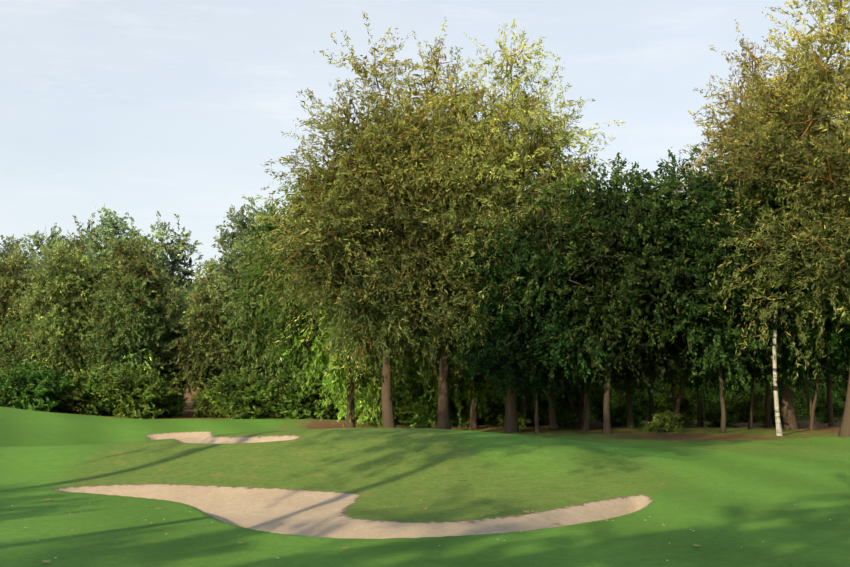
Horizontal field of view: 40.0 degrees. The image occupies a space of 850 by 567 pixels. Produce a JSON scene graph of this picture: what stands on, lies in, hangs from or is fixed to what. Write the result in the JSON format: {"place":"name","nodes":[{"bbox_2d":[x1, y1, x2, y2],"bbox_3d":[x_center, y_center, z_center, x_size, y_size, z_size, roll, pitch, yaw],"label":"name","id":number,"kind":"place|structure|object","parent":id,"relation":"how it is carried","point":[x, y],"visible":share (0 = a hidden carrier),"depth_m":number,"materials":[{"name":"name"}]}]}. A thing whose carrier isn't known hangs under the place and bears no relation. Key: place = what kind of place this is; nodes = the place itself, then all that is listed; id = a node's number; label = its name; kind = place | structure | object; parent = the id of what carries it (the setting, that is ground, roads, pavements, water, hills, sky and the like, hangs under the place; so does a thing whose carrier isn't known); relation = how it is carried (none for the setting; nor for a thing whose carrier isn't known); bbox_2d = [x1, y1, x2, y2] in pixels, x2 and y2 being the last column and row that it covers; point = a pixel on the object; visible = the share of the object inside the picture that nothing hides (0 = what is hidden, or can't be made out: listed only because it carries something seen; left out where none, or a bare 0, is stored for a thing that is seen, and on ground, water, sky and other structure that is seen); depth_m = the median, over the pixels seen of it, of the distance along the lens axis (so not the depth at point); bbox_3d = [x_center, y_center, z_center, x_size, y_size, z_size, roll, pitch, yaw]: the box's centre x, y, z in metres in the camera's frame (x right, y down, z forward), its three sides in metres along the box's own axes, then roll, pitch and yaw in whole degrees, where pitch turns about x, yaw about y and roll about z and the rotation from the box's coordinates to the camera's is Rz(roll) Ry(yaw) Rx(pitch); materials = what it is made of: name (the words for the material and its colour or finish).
{"place":"outdoors","nodes":[
{"label":"outdoors","id":0,"kind":"place"},
{"bbox_2d":[0,385,849,566],"bbox_3d":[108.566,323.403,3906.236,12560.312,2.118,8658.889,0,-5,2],"label":"ground","id":1,"kind":"structure","parent":0,"point":[104,485],"depth_m":17.46,"materials":[{"name":"green plant"}]},
{"bbox_2d":[0,375,28,408],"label":"bush","id":2,"kind":"object","parent":1,"relation":"on","point":[5,401],"visible":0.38,"depth_m":47.42,"materials":[{"name":"green plant"}]},
{"bbox_2d":[0,234,35,280],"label":"silver tree","id":3,"kind":"object","parent":1,"relation":"on","point":[16,243],"visible":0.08,"depth_m":61.16,"materials":[{"name":"grey plant"}]},
{"bbox_2d":[0,291,46,376],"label":"tree","id":4,"kind":"object","parent":1,"relation":"on","point":[7,357],"visible":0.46,"depth_m":52.52,"materials":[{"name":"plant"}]},
{"bbox_2d":[0,247,49,369],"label":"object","id":5,"kind":"object","parent":1,"relation":"on","point":[8,294],"visible":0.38,"depth_m":54.10,"materials":[{"name":"green plant"}]},
{"bbox_2d":[0,360,73,411],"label":"bush","id":6,"kind":"object","parent":1,"relation":"on","point":[41,386],"visible":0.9,"depth_m":47.44,"materials":[{"name":"green plant"}]},
{"bbox_2d":[3,222,75,312],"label":"silver tree","id":7,"kind":"object","parent":1,"relation":"on","point":[31,249],"visible":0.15,"depth_m":61.22,"materials":[{"name":"grey plant"}]},
{"bbox_2d":[13,230,113,382],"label":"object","id":8,"kind":"object","parent":1,"relation":"on","point":[63,295],"visible":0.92,"depth_m":49.69,"materials":[{"name":"green plant"}]},
{"bbox_2d":[49,371,98,414],"bbox_3d":[-14.951,4.747,49.032,3.111,2.172,2.574,-1,-5,17],"label":"bush","id":9,"kind":"object","parent":1,"relation":"on","point":[71,396],"visible":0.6,"depth_m":48.51,"materials":[{"name":"green plant"}]},
{"bbox_2d":[41,256,106,382],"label":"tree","id":10,"kind":"object","parent":1,"relation":"on","point":[83,327],"depth_m":50.75,"materials":[{"name":"green plant"}]},
{"bbox_2d":[52,212,122,288],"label":"silver tree","id":11,"kind":"object","parent":1,"relation":"on","point":[76,241],"depth_m":62.22,"materials":[{"name":"grey plant"}]},
{"bbox_2d":[77,371,126,415],"bbox_3d":[-13.365,4.851,49.296,2.897,2.520,3.251,3,-6,-43],"label":"bush","id":12,"kind":"object","parent":1,"relation":"on","point":[104,408],"visible":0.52,"depth_m":48.55,"materials":[{"name":"green plant"}]},
{"bbox_2d":[77,205,162,301],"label":"silver tree","id":13,"kind":"object","parent":1,"relation":"on","point":[113,226],"visible":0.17,"depth_m":60.21,"materials":[{"name":"grey plant"}]},
{"bbox_2d":[78,267,164,416],"bbox_3d":[-12.869,2.533,49.602,3.520,6.619,3.558,-4,-6,40],"label":"tree","id":14,"kind":"object","parent":1,"relation":"on","point":[126,329],"visible":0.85,"depth_m":49.12,"materials":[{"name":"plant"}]},
{"bbox_2d":[78,227,185,376],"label":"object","id":15,"kind":"object","parent":1,"relation":"on","point":[135,261],"visible":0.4,"depth_m":50.52,"materials":[{"name":"green plant"}]},
{"bbox_2d":[90,363,186,418],"bbox_3d":[-11.900,4.774,48.548,3.954,2.878,3.807,0,-8,9],"label":"bush","id":16,"kind":"object","parent":1,"relation":"on","point":[143,396],"visible":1,"depth_m":47.67,"materials":[{"name":"green plant"}]},
{"bbox_2d":[145,283,185,377],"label":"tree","id":17,"kind":"object","parent":1,"relation":"on","point":[164,336],"depth_m":54.74,"materials":[{"name":"green plant"}]},
{"bbox_2d":[150,390,188,417],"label":"bush","id":18,"kind":"object","parent":1,"relation":"on","point":[174,405],"visible":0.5,"depth_m":49.16,"materials":[{"name":"green plant"}]},
{"bbox_2d":[141,211,203,334],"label":"silver tree","id":19,"kind":"object","parent":1,"relation":"on","point":[180,247],"visible":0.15,"depth_m":61.62,"materials":[{"name":"grey plant"}]},
{"bbox_2d":[154,281,209,413],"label":"tree","id":20,"kind":"object","parent":1,"relation":"on","point":[178,326],"visible":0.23,"depth_m":54.57,"materials":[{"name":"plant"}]},
{"bbox_2d":[171,264,208,393],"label":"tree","id":21,"kind":"object","parent":1,"relation":"on","point":[190,306],"depth_m":74.35,"materials":[{"name":"green plant"}]},
{"bbox_2d":[162,258,252,409],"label":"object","id":22,"kind":"object","parent":1,"relation":"on","point":[201,366],"visible":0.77,"depth_m":49.85,"materials":[{"name":"green plant"}]},
{"bbox_2d":[191,386,228,417],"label":"bush","id":23,"kind":"object","parent":1,"relation":"on","point":[207,408],"visible":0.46,"depth_m":48.74,"materials":[{"name":"green plant"}]},
{"bbox_2d":[192,252,231,382],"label":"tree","id":24,"kind":"object","parent":1,"relation":"on","point":[212,267],"visible":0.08,"depth_m":74.48,"materials":[{"name":"green plant"}]},
{"bbox_2d":[196,204,268,333],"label":"silver tree","id":25,"kind":"object","parent":1,"relation":"on","point":[239,225],"visible":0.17,"depth_m":60.52,"materials":[{"name":"grey plant"}]},
{"bbox_2d":[202,368,280,419],"bbox_3d":[-7.410,4.806,48.174,3.661,2.665,3.525,-4,-8,24],"label":"bush","id":26,"kind":"object","parent":1,"relation":"on","point":[226,387],"visible":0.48,"depth_m":47.36,"materials":[{"name":"green plant"}]},
{"bbox_2d":[205,282,286,381],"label":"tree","id":27,"kind":"object","parent":1,"relation":"on","point":[239,344],"visible":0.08,"depth_m":50.03,"materials":[{"name":"green plant"}]},
{"bbox_2d":[222,195,287,395],"bbox_3d":[-8.063,1.171,61.677,5.924,11.635,5.158,-4,-3,39],"label":"tree","id":28,"kind":"object","parent":1,"relation":"on","point":[261,208],"visible":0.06,"depth_m":61.44,"materials":[{"name":"green plant"}]},
{"bbox_2d":[227,383,290,418],"bbox_3d":[-6.654,4.901,47.578,2.738,1.915,2.227,0,-5,-4],"label":"bush","id":29,"kind":"object","parent":1,"relation":"on","point":[270,398],"visible":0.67,"depth_m":47.04,"materials":[{"name":"green plant"}]},
{"bbox_2d":[214,215,314,380],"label":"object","id":30,"kind":"object","parent":1,"relation":"on","point":[238,283],"visible":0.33,"depth_m":49.62,"materials":[{"name":"green plant"}]},
{"bbox_2d":[256,363,346,419],"bbox_3d":[-4.711,4.652,47.821,3.435,2.988,3.855,-5,-8,39],"label":"bush","id":31,"kind":"object","parent":1,"relation":"on","point":[306,407],"visible":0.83,"depth_m":46.92,"materials":[{"name":"green plant"}]},
{"bbox_2d":[286,342,333,380],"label":"tree","id":32,"kind":"object","parent":1,"relation":"on","point":[301,366],"depth_m":52.26,"materials":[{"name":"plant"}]},
{"bbox_2d":[231,140,425,427],"bbox_3d":[-2.312,0.101,38.243,7.417,10.455,7.723,-2,-4,34],"label":"ash tree","id":33,"kind":"object","parent":1,"relation":"on","point":[297,338],"visible":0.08,"depth_m":37.02,"materials":[{"name":"green plant"}]},
{"bbox_2d":[231,11,508,427],"bbox_3d":[-1.521,-1.451,34.763,8.620,12.943,8.215,-3,-7,-16],"label":"willow tree","id":34,"kind":"object","parent":1,"relation":"on","point":[325,184],"visible":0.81,"depth_m":33.14,"materials":[{"name":"green plant"}]},
{"bbox_2d":[43,442,704,561],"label":"fallen leaves","id":35,"kind":"object","parent":1,"relation":"on","point":[342,547],"visible":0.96,"depth_m":15.36,"materials":[{"name":"brown plant"}]},
{"bbox_2d":[335,366,418,426],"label":"scrub tree","id":36,"kind":"object","parent":1,"relation":"on","point":[365,415],"visible":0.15,"depth_m":43.42,"materials":[{"name":"green plant"}]},
{"bbox_2d":[366,343,421,423],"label":"scrub tree","id":37,"kind":"object","parent":1,"relation":"on","point":[397,405],"depth_m":44.31,"materials":[{"name":"green plant"}]},
{"bbox_2d":[25,500,830,560],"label":"fallen leaves","id":38,"kind":"object","parent":1,"relation":"on","point":[438,545],"visible":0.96,"depth_m":13.33,"materials":[{"name":"white"}]},
{"bbox_2d":[393,377,470,424],"bbox_3d":[0.740,3.980,42.964,3.720,3.810,3.797,-3,-7,23],"label":"bush","id":39,"kind":"object","parent":1,"relation":"on","point":[408,407],"depth_m":42.86,"materials":[{"name":"green plant"}]},
{"bbox_2d":[300,17,572,428],"bbox_3d":[0.528,-1.639,35.231,8.788,13.081,8.122,6,-11,-28],"label":"willow tree","id":40,"kind":"object","parent":1,"relation":"on","point":[443,419],"visible":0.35,"depth_m":33.63,"materials":[{"name":"green plant"}]},
{"bbox_2d":[392,347,496,428],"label":"scrub tree","id":41,"kind":"object","parent":1,"relation":"on","point":[415,395],"visible":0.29,"depth_m":40.39,"materials":[{"name":"green plant"}]},
{"bbox_2d":[394,330,524,429],"bbox_3d":[1.358,0.858,38.620,6.178,8.364,5.933,-1,-9,10],"label":"ash tree","id":42,"kind":"object","parent":1,"relation":"on","point":[474,396],"visible":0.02,"depth_m":38.10,"materials":[{"name":"green plant"}]},
{"bbox_2d":[449,379,517,423],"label":"scrub tree","id":43,"kind":"object","parent":1,"relation":"on","point":[497,402],"visible":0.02,"depth_m":41.20,"materials":[{"name":"green plant"}]},
{"bbox_2d":[456,376,547,425],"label":"tree grove","id":44,"kind":"object","parent":1,"relation":"on","point":[523,405],"depth_m":39.57,"materials":[{"name":"brown plant"}]},
{"bbox_2d":[375,19,629,432],"bbox_3d":[2.550,-1.604,34.614,8.302,12.583,8.390,-3,-5,42],"label":"willow tree","id":45,"kind":"object","parent":1,"relation":"on","point":[548,146],"visible":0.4,"depth_m":33.40,"materials":[{"name":"green plant"}]},
{"bbox_2d":[477,378,547,424],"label":"scrub tree","id":46,"kind":"object","parent":1,"relation":"on","point":[492,414],"visible":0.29,"depth_m":41.15,"materials":[{"name":"green plant"}]},
{"bbox_2d":[494,410,530,428],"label":"bush","id":47,"kind":"object","parent":1,"relation":"on","point":[522,420],"visible":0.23,"depth_m":38.15,"materials":[{"name":"green plant"}]},
{"bbox_2d":[476,359,572,428],"bbox_3d":[3.764,1.209,37.166,6.320,7.392,6.257,-10,-11,28],"label":"tree grove","id":48,"kind":"object","parent":1,"relation":"on","point":[552,420],"visible":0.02,"depth_m":36.55,"materials":[{"name":"brown plant"}]},
{"bbox_2d":[520,405,548,425],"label":"bush","id":49,"kind":"object","parent":1,"relation":"on","point":[542,417],"visible":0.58,"depth_m":39.95,"materials":[{"name":"green plant"}]},
{"bbox_2d":[441,205,639,432],"bbox_3d":[3.369,1.120,33.403,6.079,6.811,6.022,-3,0,-1],"label":"tree grove","id":50,"kind":"object","parent":1,"relation":"on","point":[510,352],"visible":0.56,"depth_m":32.01,"materials":[{"name":"green plant"}]},
{"bbox_2d":[530,378,559,414],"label":"scrub tree","id":51,"kind":"object","parent":1,"relation":"on","point":[541,404],"visible":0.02,"depth_m":46.02,"materials":[{"name":"green plant"}]},
{"bbox_2d":[534,382,579,417],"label":"scrub tree","id":52,"kind":"object","parent":1,"relation":"on","point":[547,409],"visible":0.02,"depth_m":45.90,"materials":[{"name":"green plant"}]},
{"bbox_2d":[547,385,596,422],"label":"scrub tree","id":53,"kind":"object","parent":1,"relation":"on","point":[563,404],"visible":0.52,"depth_m":42.08,"materials":[{"name":"green plant"}]},
{"bbox_2d":[545,377,614,423],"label":"tree grove","id":54,"kind":"object","parent":1,"relation":"on","point":[574,411],"depth_m":41.48,"materials":[{"name":"brown plant"}]},
{"bbox_2d":[542,237,646,430],"bbox_3d":[4.793,1.300,35.490,5.260,6.798,5.232,5,-7,-33],"label":"tree grove","id":55,"kind":"object","parent":1,"relation":"on","point":[586,388],"depth_m":35.06,"materials":[{"name":"green plant"}]},
{"bbox_2d":[588,386,620,421],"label":"scrub tree","id":56,"kind":"object","parent":1,"relation":"on","point":[598,411],"visible":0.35,"depth_m":43.26,"materials":[{"name":"green plant"}]},
{"bbox_2d":[478,150,741,433],"bbox_3d":[5.028,0.461,32.975,7.376,8.054,7.123,-1,0,12],"label":"tree grove","id":57,"kind":"object","parent":1,"relation":"on","point":[613,338],"visible":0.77,"depth_m":31.32,"materials":[{"name":"green plant"}]},
{"bbox_2d":[610,392,624,408],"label":"scrub tree","id":58,"kind":"object","parent":1,"relation":"on","point":[618,400],"visible":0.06,"depth_m":45.84,"materials":[{"name":"green plant"}]},
{"bbox_2d":[561,324,686,427],"bbox_3d":[6.141,1.376,36.762,5.988,7.003,5.928,-5,6,27],"label":"tree grove","id":59,"kind":"object","parent":1,"relation":"on","point":[630,419],"visible":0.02,"depth_m":36.33,"materials":[{"name":"green plant"}]},
{"bbox_2d":[610,405,647,426],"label":"bush","id":60,"kind":"object","parent":1,"relation":"on","point":[618,417],"visible":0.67,"depth_m":38.61,"materials":[{"name":"green plant"}]},
{"bbox_2d":[589,373,671,404],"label":"scrub tree","id":61,"kind":"object","parent":1,"relation":"on","point":[617,392],"visible":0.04,"depth_m":48.95,"materials":[{"name":"green plant"}]},
{"bbox_2d":[622,390,654,419],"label":"scrub tree","id":62,"kind":"object","parent":1,"relation":"on","point":[640,406],"visible":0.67,"depth_m":45.27,"materials":[{"name":"green plant"}]},
{"bbox_2d":[589,369,696,424],"bbox_3d":[7.633,1.144,40.463,7.123,8.054,7.376,6,-8,-39],"label":"tree grove","id":63,"kind":"object","parent":1,"relation":"on","point":[651,409],"visible":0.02,"depth_m":40.36,"materials":[{"name":"green plant"}]},
{"bbox_2d":[641,381,677,415],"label":"scrub tree","id":64,"kind":"object","parent":1,"relation":"on","point":[658,408],"visible":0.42,"depth_m":45.80,"materials":[{"name":"green plant"}]},
{"bbox_2d":[641,409,684,432],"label":"bush","id":65,"kind":"object","parent":1,"relation":"on","point":[666,422],"visible":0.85,"depth_m":33.33,"materials":[{"name":"green plant"}]},
{"bbox_2d":[636,374,707,412],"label":"scrub tree","id":66,"kind":"object","parent":1,"relation":"on","point":[668,384],"visible":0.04,"depth_m":49.28,"materials":[{"name":"green plant"}]},
{"bbox_2d":[657,384,705,423],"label":"scrub tree","id":67,"kind":"object","parent":1,"relation":"on","point":[686,404],"visible":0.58,"depth_m":41.35,"materials":[{"name":"green plant"}]},
{"bbox_2d":[603,198,771,425],"bbox_3d":[7.380,0.877,35.956,7.552,7.729,7.271,-2,-11,38],"label":"tree grove","id":68,"kind":"object","parent":1,"relation":"on","point":[676,403],"depth_m":35.33,"materials":[{"name":"green plant"}]},
{"bbox_2d":[650,366,726,426],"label":"tree grove","id":69,"kind":"object","parent":1,"relation":"on","point":[700,412],"visible":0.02,"depth_m":38.38,"materials":[{"name":"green plant"}]},
{"bbox_2d":[689,387,718,419],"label":"scrub tree","id":70,"kind":"object","parent":1,"relation":"on","point":[706,404],"visible":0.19,"depth_m":45.51,"materials":[{"name":"green plant"}]},
{"bbox_2d":[700,404,739,427],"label":"bush","id":71,"kind":"object","parent":1,"relation":"on","point":[714,414],"visible":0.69,"depth_m":37.84,"materials":[{"name":"green plant"}]},
{"bbox_2d":[591,142,849,432],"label":"tree grove","id":72,"kind":"object","parent":1,"relation":"on","point":[712,342],"visible":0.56,"depth_m":31.50,"materials":[{"name":"green plant"}]},
{"bbox_2d":[677,371,764,399],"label":"scrub tree","id":73,"kind":"object","parent":1,"relation":"on","point":[758,385],"visible":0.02,"depth_m":49.06,"materials":[{"name":"green plant"}]},
{"bbox_2d":[703,379,748,418],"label":"scrub tree","id":74,"kind":"object","parent":1,"relation":"on","point":[716,398],"visible":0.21,"depth_m":45.91,"materials":[{"name":"green plant"}]},
{"bbox_2d":[725,384,771,422],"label":"bush","id":75,"kind":"object","parent":1,"relation":"on","point":[744,409],"visible":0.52,"depth_m":43.15,"materials":[{"name":"green plant"}]},
{"bbox_2d":[651,18,849,428],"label":"willow tree","id":76,"kind":"object","parent":1,"relation":"on","point":[789,419],"visible":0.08,"depth_m":36.09,"materials":[{"name":"green plant"}]},
{"bbox_2d":[677,0,849,436],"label":"willow tree","id":77,"kind":"object","parent":1,"relation":"on","point":[805,104],"visible":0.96,"depth_m":29.97,"materials":[{"name":"green plant"}]},
{"bbox_2d":[756,387,772,420],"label":"bush","id":78,"kind":"object","parent":1,"relation":"on","point":[761,404],"depth_m":43.42,"materials":[{"name":"green plant"}]},
{"bbox_2d":[738,351,796,427],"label":"tree grove","id":79,"kind":"object","parent":1,"relation":"on","point":[768,416],"depth_m":37.40,"materials":[{"name":"brown plant"}]},
{"bbox_2d":[690,248,847,428],"bbox_3d":[9.927,1.041,35.647,6.398,7.237,6.459,2,-8,33],"label":"tree grove","id":80,"kind":"object","parent":1,"relation":"on","point":[754,375],"depth_m":35.26,"materials":[{"name":"green plant"}]},
{"bbox_2d":[750,375,795,392],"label":"scrub tree","id":81,"kind":"object","parent":1,"relation":"on","point":[763,387],"visible":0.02,"depth_m":49.56,"materials":[{"name":"green plant"}]},
{"bbox_2d":[758,405,804,426],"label":"bush","id":82,"kind":"object","parent":1,"relation":"on","point":[772,415],"visible":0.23,"depth_m":37.69,"materials":[{"name":"green plant"}]},
{"bbox_2d":[757,387,808,423],"bbox_3d":[12.765,4.453,41.686,1.791,1.610,1.608,2,-5,20],"label":"bush","id":83,"kind":"object","parent":1,"relation":"on","point":[796,403],"visible":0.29,"depth_m":41.56,"materials":[{"name":"green plant"}]},
{"bbox_2d":[725,88,844,435],"bbox_3d":[9.425,-0.459,31.185,3.476,9.591,3.389,4,-5,-26],"label":"birch tree","id":84,"kind":"object","parent":1,"relation":"on","point":[771,196],"visible":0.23,"depth_m":30.89,"materials":[{"name":"green plant"}]},
{"bbox_2d":[722,231,849,429],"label":"tree grove","id":85,"kind":"object","parent":1,"relation":"on","point":[841,357],"visible":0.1,"depth_m":33.47,"materials":[{"name":"green plant"}]},
{"bbox_2d":[755,364,844,416],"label":"scrub tree","id":86,"kind":"object","parent":1,"relation":"on","point":[796,391],"visible":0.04,"depth_m":48.89,"materials":[{"name":"green plant"}]},
{"bbox_2d":[795,381,826,419],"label":"scrub tree","id":87,"kind":"object","parent":1,"relation":"on","point":[805,405],"visible":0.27,"depth_m":45.72,"materials":[{"name":"green plant"}]},
{"bbox_2d":[791,361,848,426],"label":"tree grove","id":88,"kind":"object","parent":1,"relation":"on","point":[831,423],"visible":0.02,"depth_m":38.24,"materials":[{"name":"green plant"}]},
{"bbox_2d":[814,393,844,422],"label":"bush","id":89,"kind":"object","parent":1,"relation":"on","point":[821,413],"visible":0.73,"depth_m":42.38,"materials":[{"name":"green plant"}]},
{"bbox_2d":[821,375,846,420],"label":"bush","id":90,"kind":"object","parent":1,"relation":"on","point":[843,391],"visible":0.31,"depth_m":44.95,"materials":[{"name":"green plant"}]},
{"bbox_2d":[0,0,849,281],"label":"sky","id":91,"kind":"structure","parent":0,"point":[139,108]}
]}

